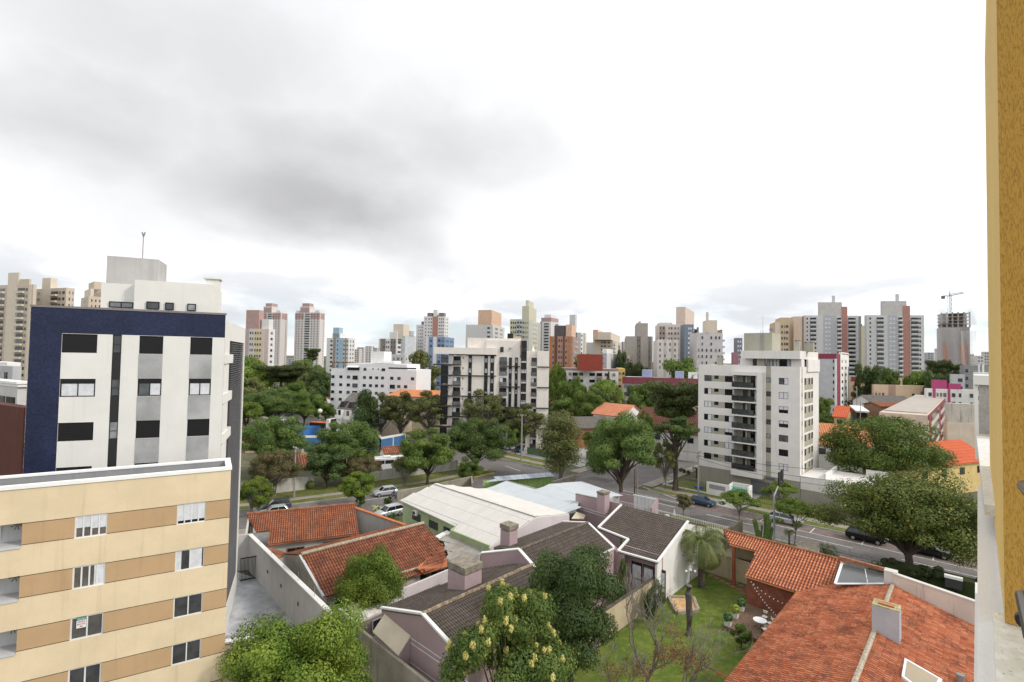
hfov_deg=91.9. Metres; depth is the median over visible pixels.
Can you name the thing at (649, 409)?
house
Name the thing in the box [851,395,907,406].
house
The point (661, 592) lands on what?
shrub
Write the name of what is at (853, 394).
tree
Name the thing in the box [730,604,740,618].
planter
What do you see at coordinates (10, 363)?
office building
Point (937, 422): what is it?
window
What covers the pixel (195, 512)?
window
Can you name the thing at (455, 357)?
window
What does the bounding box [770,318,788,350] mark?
apartment tower
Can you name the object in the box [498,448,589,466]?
corner yard
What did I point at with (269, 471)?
flowering tree
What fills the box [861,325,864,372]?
apartment tower
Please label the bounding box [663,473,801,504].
fence
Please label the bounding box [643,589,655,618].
shrub
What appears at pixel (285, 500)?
parked car
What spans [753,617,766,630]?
garden table
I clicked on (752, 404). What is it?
balcony door
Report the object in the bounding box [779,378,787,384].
window
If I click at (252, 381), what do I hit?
tree
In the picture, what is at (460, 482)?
boundary wall
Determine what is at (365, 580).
round tree
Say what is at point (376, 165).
sky
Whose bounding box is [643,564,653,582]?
window
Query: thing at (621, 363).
tree
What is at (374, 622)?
window
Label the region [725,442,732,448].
window
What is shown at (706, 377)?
window
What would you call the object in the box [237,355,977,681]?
ground
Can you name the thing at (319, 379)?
tree
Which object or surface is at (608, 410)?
house
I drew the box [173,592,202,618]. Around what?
window
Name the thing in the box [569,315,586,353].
apartment tower
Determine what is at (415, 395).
house
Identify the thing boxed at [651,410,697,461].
house
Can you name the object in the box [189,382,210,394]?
window
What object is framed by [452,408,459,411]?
window
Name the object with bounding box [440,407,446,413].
window
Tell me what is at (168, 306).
window
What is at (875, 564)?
palm tree
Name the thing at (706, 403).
window
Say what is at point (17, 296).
apartment tower
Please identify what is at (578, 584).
dark tree
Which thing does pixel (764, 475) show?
power line
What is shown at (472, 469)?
young tree
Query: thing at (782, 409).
window
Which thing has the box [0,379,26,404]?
house
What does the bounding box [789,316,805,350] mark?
apartment tower
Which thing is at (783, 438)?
window
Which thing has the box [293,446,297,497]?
utility pole
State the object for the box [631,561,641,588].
window
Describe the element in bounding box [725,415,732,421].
window
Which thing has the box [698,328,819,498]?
apartment building
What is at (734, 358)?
apartment tower
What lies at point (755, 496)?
driveway
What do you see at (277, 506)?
parked car
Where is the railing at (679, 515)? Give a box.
[621,501,727,535]
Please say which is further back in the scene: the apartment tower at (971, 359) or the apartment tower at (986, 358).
the apartment tower at (971, 359)
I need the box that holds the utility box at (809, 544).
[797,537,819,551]
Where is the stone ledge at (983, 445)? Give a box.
[976,436,994,515]
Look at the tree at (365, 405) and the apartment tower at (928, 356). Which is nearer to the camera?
the tree at (365, 405)
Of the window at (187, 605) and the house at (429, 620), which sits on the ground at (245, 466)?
the house at (429, 620)
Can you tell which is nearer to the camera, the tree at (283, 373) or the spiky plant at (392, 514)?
the spiky plant at (392, 514)
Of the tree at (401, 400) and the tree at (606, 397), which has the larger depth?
the tree at (606, 397)
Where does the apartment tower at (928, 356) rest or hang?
on the ground at (245, 466)
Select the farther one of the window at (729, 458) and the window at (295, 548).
the window at (729, 458)
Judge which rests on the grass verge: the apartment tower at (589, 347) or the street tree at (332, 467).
the street tree at (332, 467)
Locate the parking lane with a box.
[692,504,976,569]
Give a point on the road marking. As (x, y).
(806, 537)
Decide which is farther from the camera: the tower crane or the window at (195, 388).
the tower crane
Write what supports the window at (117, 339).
in the apartment building at (143, 363)
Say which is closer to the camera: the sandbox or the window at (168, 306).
the window at (168, 306)
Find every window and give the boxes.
[0,395,4,401]
[6,396,14,403]
[60,383,94,396]
[68,662,100,681]
[70,612,103,640]
[72,562,105,589]
[74,513,107,538]
[109,301,133,307]
[109,421,117,438]
[111,379,119,395]
[112,335,121,352]
[138,382,161,395]
[146,301,159,308]
[165,302,173,309]
[171,638,200,665]
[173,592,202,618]
[175,547,204,571]
[177,501,205,524]
[187,304,195,310]
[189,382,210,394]
[274,314,286,363]
[287,546,304,551]
[310,314,323,363]
[372,617,381,631]
[412,512,419,521]
[429,519,437,530]
[430,568,444,575]
[439,427,446,434]
[440,386,447,393]
[440,396,447,403]
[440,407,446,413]
[440,417,446,424]
[441,355,447,362]
[441,365,447,372]
[441,376,447,382]
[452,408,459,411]
[453,367,460,370]
[453,397,459,401]
[454,356,460,360]
[499,367,506,371]
[524,322,536,348]
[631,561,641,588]
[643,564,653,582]
[662,570,665,592]
[704,375,711,380]
[704,388,711,393]
[704,401,710,406]
[704,414,710,419]
[704,426,710,432]
[704,439,710,445]
[704,452,710,458]
[725,376,732,381]
[725,389,732,395]
[725,402,732,408]
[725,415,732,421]
[725,429,732,435]
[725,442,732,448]
[725,455,732,461]
[766,359,772,365]
[773,359,779,365]
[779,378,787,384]
[779,392,787,398]
[779,406,787,412]
[779,420,787,427]
[779,435,787,441]
[779,449,787,456]
[779,463,787,470]
[780,359,786,366]
[787,359,790,366]
[819,448,825,453]
[931,408,939,420]
[932,417,939,431]
[960,467,964,474]
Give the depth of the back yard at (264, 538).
64.17 m
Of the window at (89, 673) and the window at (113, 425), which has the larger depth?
the window at (113, 425)
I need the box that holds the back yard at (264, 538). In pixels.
[253,532,270,546]
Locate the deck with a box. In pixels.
[722,603,776,642]
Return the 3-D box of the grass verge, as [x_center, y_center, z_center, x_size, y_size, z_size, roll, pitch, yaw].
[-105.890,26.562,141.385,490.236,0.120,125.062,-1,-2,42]
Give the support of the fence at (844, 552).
on the ground at (245, 466)
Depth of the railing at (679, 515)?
71.01 m
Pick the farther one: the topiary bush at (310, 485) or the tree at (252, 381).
the tree at (252, 381)
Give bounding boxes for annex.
[339,596,401,634]
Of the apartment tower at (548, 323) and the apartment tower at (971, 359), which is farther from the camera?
the apartment tower at (971, 359)
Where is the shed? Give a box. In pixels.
[483,472,553,488]
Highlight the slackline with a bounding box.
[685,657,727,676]
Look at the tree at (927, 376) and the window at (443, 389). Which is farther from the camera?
the tree at (927, 376)
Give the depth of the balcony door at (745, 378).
92.62 m
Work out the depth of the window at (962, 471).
92.78 m
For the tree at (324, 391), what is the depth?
185.30 m
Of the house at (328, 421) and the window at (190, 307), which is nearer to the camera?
the window at (190, 307)
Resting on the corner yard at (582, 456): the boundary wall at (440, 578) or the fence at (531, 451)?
the fence at (531, 451)
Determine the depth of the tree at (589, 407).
153.80 m
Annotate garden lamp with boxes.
[685,568,695,584]
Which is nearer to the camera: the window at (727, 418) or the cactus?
the cactus
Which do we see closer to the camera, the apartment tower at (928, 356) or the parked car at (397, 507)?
the parked car at (397, 507)
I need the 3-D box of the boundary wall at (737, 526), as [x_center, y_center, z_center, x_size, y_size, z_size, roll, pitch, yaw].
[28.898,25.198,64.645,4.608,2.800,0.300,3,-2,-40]
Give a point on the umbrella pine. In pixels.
(668, 399)
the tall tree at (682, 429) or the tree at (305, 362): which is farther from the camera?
the tree at (305, 362)
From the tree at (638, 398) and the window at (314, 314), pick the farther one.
the window at (314, 314)
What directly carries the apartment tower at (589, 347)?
on the ground at (245, 466)
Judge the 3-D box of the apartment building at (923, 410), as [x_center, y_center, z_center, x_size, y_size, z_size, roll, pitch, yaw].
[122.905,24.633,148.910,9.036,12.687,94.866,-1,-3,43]
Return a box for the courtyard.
[225,572,296,638]
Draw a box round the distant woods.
[273,362,852,421]
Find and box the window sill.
[993,611,1023,681]
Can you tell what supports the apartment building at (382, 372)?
on the ground at (245, 466)
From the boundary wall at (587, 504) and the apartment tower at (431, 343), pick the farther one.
the apartment tower at (431, 343)
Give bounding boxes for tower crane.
[941,291,962,312]
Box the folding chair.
[762,610,767,620]
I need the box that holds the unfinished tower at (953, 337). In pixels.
[937,312,970,371]
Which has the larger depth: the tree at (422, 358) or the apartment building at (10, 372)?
the tree at (422, 358)
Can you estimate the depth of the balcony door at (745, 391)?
92.55 m
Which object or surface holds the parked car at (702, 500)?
on the parking lane
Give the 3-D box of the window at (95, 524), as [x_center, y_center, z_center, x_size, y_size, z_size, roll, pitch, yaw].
[-23.154,10.157,27.275,1.400,1.210,0.050,2,-2,-32]
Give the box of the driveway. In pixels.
[716,494,921,539]
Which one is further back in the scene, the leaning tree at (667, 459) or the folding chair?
the leaning tree at (667, 459)
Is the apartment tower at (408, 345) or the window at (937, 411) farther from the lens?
the apartment tower at (408, 345)
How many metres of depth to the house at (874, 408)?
167.52 m
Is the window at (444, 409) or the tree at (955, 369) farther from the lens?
the tree at (955, 369)
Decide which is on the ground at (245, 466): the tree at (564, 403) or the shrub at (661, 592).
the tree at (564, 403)
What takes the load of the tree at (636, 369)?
on the ground at (245, 466)
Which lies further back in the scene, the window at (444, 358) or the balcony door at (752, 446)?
the window at (444, 358)
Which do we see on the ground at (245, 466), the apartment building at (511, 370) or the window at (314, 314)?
the apartment building at (511, 370)
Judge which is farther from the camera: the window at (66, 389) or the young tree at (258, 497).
the young tree at (258, 497)
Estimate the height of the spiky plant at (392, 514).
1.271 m
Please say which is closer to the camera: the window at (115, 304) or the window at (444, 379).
the window at (115, 304)
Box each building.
[0,361,20,365]
[0,365,21,379]
[0,402,25,475]
[0,458,231,681]
[23,232,245,630]
[330,351,430,419]
[432,333,548,449]
[561,354,618,398]
[600,349,616,368]
[616,368,624,390]
[617,356,630,375]
[622,370,697,408]
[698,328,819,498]
[800,466,888,511]
[818,354,847,413]
[839,352,848,366]
[849,377,863,403]
[879,395,944,441]
[924,380,972,403]
[943,403,989,447]
[950,374,964,388]
[960,365,988,389]
[973,364,988,403]
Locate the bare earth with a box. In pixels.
[739,585,746,595]
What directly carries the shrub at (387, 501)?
on the ground at (245, 466)
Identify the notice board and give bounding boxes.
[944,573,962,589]
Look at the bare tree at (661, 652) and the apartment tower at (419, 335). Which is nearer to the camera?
the bare tree at (661, 652)
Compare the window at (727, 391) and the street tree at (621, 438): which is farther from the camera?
the window at (727, 391)
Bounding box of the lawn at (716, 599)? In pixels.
[553,572,754,681]
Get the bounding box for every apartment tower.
[0,272,36,380]
[36,278,74,305]
[81,281,104,306]
[245,310,274,390]
[264,303,287,364]
[287,358,293,365]
[294,303,324,366]
[326,327,354,381]
[355,349,361,362]
[357,347,364,362]
[365,346,374,362]
[378,324,408,353]
[391,336,414,363]
[401,331,415,353]
[416,321,423,351]
[423,310,448,351]
[425,337,453,389]
[466,310,504,347]
[510,300,540,350]
[540,315,558,350]
[549,325,577,403]
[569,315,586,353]
[586,342,592,353]
[593,330,621,353]
[621,342,624,353]
[624,321,652,369]
[653,339,677,376]
[655,323,679,359]
[676,307,696,332]
[680,324,693,361]
[690,312,724,371]
[731,352,737,364]
[734,338,741,364]
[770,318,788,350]
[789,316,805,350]
[804,296,858,376]
[848,367,848,400]
[858,316,861,369]
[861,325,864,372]
[864,294,923,381]
[924,352,933,370]
[934,348,936,360]
[970,354,973,364]
[974,356,983,364]
[981,352,988,365]
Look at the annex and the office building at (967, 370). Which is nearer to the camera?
the annex
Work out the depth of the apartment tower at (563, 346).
251.67 m
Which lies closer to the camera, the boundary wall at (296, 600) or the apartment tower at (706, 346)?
the boundary wall at (296, 600)
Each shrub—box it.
[355,495,365,507]
[372,505,381,510]
[383,497,392,504]
[617,558,626,596]
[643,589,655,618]
[649,579,666,614]
[729,623,752,648]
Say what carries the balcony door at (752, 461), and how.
in the apartment building at (770, 385)
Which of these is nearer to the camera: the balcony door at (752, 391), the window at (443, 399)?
the balcony door at (752, 391)
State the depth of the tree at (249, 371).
218.74 m
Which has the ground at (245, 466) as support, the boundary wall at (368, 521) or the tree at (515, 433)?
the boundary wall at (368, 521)
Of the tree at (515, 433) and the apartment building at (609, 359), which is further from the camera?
the apartment building at (609, 359)
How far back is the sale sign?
26.94 m
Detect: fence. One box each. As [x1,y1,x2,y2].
[250,529,332,605]
[527,447,589,460]
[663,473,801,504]
[752,530,879,569]
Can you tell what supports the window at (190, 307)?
in the apartment building at (143, 363)
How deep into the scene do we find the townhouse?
137.74 m
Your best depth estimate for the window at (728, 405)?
93.10 m
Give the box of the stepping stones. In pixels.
[709,574,744,590]
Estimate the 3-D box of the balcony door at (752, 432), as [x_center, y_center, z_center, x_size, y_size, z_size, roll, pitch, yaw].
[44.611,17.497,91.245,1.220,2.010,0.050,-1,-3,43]
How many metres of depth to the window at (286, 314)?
601.84 m
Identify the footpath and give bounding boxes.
[238,416,974,568]
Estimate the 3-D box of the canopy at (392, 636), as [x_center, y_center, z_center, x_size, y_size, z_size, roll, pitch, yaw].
[-8.793,22.799,35.893,3.342,4.406,0.980,-1,-3,43]
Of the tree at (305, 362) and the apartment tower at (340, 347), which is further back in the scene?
the apartment tower at (340, 347)
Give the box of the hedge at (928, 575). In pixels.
[877,557,976,598]
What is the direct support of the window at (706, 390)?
in the apartment building at (770, 385)
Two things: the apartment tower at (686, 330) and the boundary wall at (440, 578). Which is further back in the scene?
the apartment tower at (686, 330)
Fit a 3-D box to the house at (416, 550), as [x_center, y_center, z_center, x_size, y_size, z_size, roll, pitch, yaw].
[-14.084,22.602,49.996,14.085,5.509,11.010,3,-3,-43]
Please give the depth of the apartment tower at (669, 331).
281.38 m
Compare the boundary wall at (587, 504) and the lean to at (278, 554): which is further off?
the boundary wall at (587, 504)
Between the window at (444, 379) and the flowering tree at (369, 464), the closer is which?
the flowering tree at (369, 464)
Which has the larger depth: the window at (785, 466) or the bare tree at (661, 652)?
the window at (785, 466)
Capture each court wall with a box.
[288,425,320,435]
[302,435,380,450]
[379,433,405,451]
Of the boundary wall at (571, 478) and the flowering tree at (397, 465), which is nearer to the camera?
the boundary wall at (571, 478)
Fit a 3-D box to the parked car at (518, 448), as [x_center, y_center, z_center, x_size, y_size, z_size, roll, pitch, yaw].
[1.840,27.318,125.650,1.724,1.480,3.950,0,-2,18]
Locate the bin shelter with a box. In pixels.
[706,481,751,497]
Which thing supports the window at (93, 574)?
in the apartment building at (130, 562)
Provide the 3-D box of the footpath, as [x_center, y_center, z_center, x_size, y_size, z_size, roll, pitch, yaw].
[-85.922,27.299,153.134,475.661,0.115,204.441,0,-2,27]
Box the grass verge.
[239,413,976,564]
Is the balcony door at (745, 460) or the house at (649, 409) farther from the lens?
the house at (649, 409)
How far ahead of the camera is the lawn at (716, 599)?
42.02 m
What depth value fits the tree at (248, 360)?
230.69 m
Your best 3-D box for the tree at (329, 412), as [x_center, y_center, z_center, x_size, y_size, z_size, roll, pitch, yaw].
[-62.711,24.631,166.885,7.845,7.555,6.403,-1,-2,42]
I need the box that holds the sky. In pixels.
[0,0,988,362]
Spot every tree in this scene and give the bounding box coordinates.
[214,595,376,681]
[240,475,275,511]
[241,415,308,461]
[242,401,263,426]
[243,376,267,395]
[243,387,308,419]
[244,355,271,388]
[244,364,276,388]
[246,449,303,496]
[250,364,308,387]
[286,358,325,385]
[287,380,316,412]
[287,389,331,424]
[297,373,311,387]
[302,420,380,463]
[303,452,350,487]
[304,348,320,365]
[306,364,330,396]
[306,388,327,403]
[313,403,336,420]
[331,542,408,610]
[337,471,377,506]
[344,455,382,482]
[351,388,380,429]
[368,392,398,436]
[378,391,424,433]
[391,456,417,486]
[397,427,456,484]
[402,390,447,438]
[408,350,440,389]
[436,579,580,681]
[447,417,516,460]
[458,455,484,478]
[460,388,505,430]
[504,403,545,447]
[507,423,525,453]
[522,541,626,681]
[533,408,583,478]
[548,397,583,421]
[549,363,566,402]
[553,379,583,404]
[568,386,607,415]
[574,373,586,403]
[581,378,625,404]
[581,427,597,445]
[584,409,658,492]
[590,391,611,402]
[592,638,653,681]
[610,393,619,403]
[615,564,698,681]
[616,348,626,375]
[625,360,648,376]
[625,383,655,409]
[637,410,653,434]
[652,416,700,490]
[652,438,679,488]
[662,356,697,378]
[676,493,692,515]
[676,618,765,681]
[680,525,726,588]
[692,467,697,478]
[717,489,761,520]
[759,480,798,501]
[774,496,814,543]
[784,528,794,544]
[804,465,977,567]
[819,396,833,414]
[819,411,833,422]
[819,414,961,474]
[819,543,837,555]
[850,391,858,404]
[852,361,882,394]
[868,366,900,384]
[868,560,881,571]
[902,369,935,385]
[921,369,952,394]
[925,359,951,376]
[945,364,961,374]
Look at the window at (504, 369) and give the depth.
129.22 m
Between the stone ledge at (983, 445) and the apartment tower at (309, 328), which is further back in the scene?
the apartment tower at (309, 328)
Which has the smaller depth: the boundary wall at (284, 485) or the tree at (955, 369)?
the boundary wall at (284, 485)
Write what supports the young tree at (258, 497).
on the ground at (245, 466)
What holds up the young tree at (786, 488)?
on the grass verge
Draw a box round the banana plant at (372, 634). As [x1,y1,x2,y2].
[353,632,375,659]
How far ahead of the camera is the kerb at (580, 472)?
79.92 m
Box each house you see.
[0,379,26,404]
[245,502,358,557]
[283,521,447,607]
[297,454,307,470]
[326,418,336,431]
[375,417,411,436]
[378,445,403,455]
[380,489,706,681]
[385,389,447,431]
[563,416,606,447]
[591,402,639,420]
[636,407,654,417]
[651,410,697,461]
[723,528,974,681]
[819,423,877,471]
[832,405,853,423]
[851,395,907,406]
[862,439,980,493]
[863,402,944,418]
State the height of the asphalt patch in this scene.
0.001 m
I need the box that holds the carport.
[849,405,869,423]
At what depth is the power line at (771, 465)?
82.97 m
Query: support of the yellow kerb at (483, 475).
on the side street
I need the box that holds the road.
[265,412,976,578]
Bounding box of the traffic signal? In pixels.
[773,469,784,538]
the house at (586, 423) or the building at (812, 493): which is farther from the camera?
the house at (586, 423)
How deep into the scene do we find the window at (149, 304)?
36.23 m
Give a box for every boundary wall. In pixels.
[224,628,326,681]
[237,534,248,570]
[240,460,457,494]
[248,533,331,624]
[337,611,428,681]
[355,507,406,534]
[396,476,472,504]
[401,569,447,598]
[552,475,574,483]
[558,552,750,658]
[575,493,621,547]
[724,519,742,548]
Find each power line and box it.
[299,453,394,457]
[390,412,512,417]
[699,455,837,480]
[699,458,842,487]
[702,453,829,469]
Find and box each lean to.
[267,547,284,561]
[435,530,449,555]
[438,534,482,559]
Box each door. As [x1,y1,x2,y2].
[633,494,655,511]
[743,376,747,381]
[743,389,747,395]
[743,403,747,409]
[743,416,747,423]
[743,430,747,437]
[743,444,747,451]
[743,458,747,464]
[750,459,754,468]
[751,390,754,400]
[751,403,754,413]
[751,417,754,427]
[751,431,754,441]
[751,445,754,454]
[751,480,769,495]
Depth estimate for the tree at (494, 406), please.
124.36 m
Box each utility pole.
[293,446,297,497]
[518,414,525,461]
[696,450,700,492]
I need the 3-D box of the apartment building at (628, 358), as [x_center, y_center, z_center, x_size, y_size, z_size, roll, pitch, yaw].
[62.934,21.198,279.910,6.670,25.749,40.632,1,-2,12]
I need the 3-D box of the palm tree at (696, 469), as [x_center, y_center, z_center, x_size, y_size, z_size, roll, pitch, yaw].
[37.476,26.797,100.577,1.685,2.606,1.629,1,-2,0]
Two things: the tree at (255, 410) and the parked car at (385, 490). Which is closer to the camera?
the parked car at (385, 490)
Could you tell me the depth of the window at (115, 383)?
34.42 m
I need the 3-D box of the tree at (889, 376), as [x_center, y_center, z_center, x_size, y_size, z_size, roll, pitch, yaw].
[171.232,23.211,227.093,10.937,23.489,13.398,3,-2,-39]
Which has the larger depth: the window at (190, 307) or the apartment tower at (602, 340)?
the apartment tower at (602, 340)
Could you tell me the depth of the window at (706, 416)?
95.73 m
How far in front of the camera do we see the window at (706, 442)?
95.54 m
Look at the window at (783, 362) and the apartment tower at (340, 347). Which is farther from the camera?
the apartment tower at (340, 347)
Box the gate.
[240,556,256,580]
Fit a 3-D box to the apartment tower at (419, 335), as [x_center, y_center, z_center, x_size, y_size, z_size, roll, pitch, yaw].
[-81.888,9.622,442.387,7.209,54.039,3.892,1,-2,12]
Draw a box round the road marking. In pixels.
[368,466,976,576]
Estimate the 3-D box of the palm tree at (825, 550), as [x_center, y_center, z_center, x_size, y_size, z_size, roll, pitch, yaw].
[38.729,26.230,61.330,2.806,2.078,2.780,1,-2,0]
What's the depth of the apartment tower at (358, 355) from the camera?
701.34 m
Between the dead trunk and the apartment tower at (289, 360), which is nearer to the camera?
the dead trunk
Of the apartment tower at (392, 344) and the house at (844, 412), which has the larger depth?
the apartment tower at (392, 344)
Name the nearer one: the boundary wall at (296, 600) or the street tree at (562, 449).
the boundary wall at (296, 600)
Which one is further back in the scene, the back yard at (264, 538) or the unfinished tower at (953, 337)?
the unfinished tower at (953, 337)
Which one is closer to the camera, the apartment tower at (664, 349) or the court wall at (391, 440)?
the court wall at (391, 440)
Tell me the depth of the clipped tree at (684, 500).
75.58 m
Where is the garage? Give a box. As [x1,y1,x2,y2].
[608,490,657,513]
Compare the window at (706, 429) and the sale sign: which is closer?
the sale sign
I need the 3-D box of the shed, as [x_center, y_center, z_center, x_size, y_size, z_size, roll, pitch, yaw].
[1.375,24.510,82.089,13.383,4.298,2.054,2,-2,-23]
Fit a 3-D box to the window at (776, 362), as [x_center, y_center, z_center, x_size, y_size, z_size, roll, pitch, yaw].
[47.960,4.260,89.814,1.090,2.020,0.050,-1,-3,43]
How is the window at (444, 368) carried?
in the apartment building at (511, 370)
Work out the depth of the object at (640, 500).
76.32 m
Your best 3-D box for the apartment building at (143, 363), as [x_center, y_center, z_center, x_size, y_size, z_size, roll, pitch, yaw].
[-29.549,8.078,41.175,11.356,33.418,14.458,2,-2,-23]
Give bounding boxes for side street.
[238,458,697,529]
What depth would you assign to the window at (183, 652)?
29.42 m
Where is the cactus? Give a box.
[752,513,773,539]
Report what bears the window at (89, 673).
in the apartment building at (130, 562)
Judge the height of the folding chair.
0.934 m
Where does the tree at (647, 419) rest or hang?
on the ground at (245, 466)
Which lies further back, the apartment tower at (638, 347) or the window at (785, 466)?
the apartment tower at (638, 347)
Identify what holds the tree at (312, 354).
on the ground at (245, 466)
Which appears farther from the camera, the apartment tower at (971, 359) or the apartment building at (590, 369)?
the apartment tower at (971, 359)
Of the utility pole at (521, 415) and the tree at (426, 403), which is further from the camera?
the tree at (426, 403)
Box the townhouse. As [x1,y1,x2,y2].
[335,392,376,432]
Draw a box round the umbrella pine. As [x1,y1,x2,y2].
[643,380,697,436]
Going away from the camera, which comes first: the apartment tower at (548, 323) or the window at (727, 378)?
the window at (727, 378)
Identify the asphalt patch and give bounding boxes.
[316,464,747,523]
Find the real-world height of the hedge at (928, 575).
3.614 m
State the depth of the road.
74.56 m
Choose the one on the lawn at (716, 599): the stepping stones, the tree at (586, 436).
the stepping stones
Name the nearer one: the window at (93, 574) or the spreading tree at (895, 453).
the window at (93, 574)
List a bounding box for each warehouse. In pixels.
[400,483,568,560]
[486,480,622,513]
[872,384,925,397]
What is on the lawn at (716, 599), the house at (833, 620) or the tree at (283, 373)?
the house at (833, 620)
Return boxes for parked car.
[261,503,287,510]
[262,497,291,509]
[372,485,397,496]
[374,502,402,516]
[514,445,523,452]
[690,494,716,507]
[769,510,803,526]
[845,524,886,545]
[916,546,952,559]
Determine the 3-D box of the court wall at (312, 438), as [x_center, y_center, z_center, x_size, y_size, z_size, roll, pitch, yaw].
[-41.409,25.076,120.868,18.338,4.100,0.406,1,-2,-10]
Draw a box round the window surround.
[985,0,1023,625]
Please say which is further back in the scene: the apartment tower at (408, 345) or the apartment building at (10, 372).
the apartment tower at (408, 345)
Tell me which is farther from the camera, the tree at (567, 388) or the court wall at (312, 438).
the tree at (567, 388)
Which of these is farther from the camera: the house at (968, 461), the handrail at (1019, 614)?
the house at (968, 461)
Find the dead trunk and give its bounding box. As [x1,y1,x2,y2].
[685,584,692,636]
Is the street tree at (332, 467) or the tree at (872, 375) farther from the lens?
the tree at (872, 375)
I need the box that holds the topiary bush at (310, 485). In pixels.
[305,480,314,489]
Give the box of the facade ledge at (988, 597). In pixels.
[974,486,1003,681]
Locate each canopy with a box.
[373,614,410,664]
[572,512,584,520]
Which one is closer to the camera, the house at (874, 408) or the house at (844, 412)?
the house at (844, 412)
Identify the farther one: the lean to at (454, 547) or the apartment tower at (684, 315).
the apartment tower at (684, 315)
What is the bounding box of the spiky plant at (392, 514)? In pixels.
[387,511,399,518]
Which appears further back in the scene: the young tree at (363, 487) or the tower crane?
the tower crane
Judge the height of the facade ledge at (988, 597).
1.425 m
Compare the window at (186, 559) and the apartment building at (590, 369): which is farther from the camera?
the apartment building at (590, 369)
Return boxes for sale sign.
[76,616,85,628]
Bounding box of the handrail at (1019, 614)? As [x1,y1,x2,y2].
[1014,480,1023,637]
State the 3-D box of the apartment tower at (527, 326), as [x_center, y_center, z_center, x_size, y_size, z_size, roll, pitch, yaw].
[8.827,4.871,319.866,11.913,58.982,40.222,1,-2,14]
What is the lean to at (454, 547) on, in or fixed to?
on the ground at (245, 466)
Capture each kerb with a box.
[239,414,969,563]
[473,472,493,477]
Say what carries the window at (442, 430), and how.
in the apartment building at (511, 370)
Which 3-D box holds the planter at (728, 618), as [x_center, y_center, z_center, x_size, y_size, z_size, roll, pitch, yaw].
[19.297,24.827,44.229,0.910,1.175,0.959,1,-2,0]
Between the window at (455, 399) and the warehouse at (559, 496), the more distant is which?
the window at (455, 399)
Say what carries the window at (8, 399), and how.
in the house at (13, 391)
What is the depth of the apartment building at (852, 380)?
245.90 m
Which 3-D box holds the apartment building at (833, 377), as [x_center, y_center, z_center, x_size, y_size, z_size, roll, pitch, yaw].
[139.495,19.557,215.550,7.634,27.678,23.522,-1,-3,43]
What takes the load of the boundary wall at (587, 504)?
on the ground at (245, 466)
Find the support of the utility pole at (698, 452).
on the grass verge
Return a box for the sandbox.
[667,595,699,614]
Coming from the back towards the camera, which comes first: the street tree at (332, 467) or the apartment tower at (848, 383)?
the apartment tower at (848, 383)
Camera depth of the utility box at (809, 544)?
57.06 m
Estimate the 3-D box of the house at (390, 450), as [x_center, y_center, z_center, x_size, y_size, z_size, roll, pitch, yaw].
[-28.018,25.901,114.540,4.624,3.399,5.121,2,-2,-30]
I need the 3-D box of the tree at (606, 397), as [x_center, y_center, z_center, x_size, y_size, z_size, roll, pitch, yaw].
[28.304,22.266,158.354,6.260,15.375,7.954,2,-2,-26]
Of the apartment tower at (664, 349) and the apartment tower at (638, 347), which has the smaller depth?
the apartment tower at (664, 349)
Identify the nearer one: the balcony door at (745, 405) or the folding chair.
the folding chair
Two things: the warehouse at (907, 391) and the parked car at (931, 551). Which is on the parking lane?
the parked car at (931, 551)
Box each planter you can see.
[723,612,732,626]
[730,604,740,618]
[736,598,745,611]
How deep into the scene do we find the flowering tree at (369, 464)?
89.23 m
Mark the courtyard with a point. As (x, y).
(253, 597)
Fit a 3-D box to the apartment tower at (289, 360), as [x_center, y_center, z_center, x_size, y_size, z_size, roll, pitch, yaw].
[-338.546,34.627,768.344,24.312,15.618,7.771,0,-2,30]

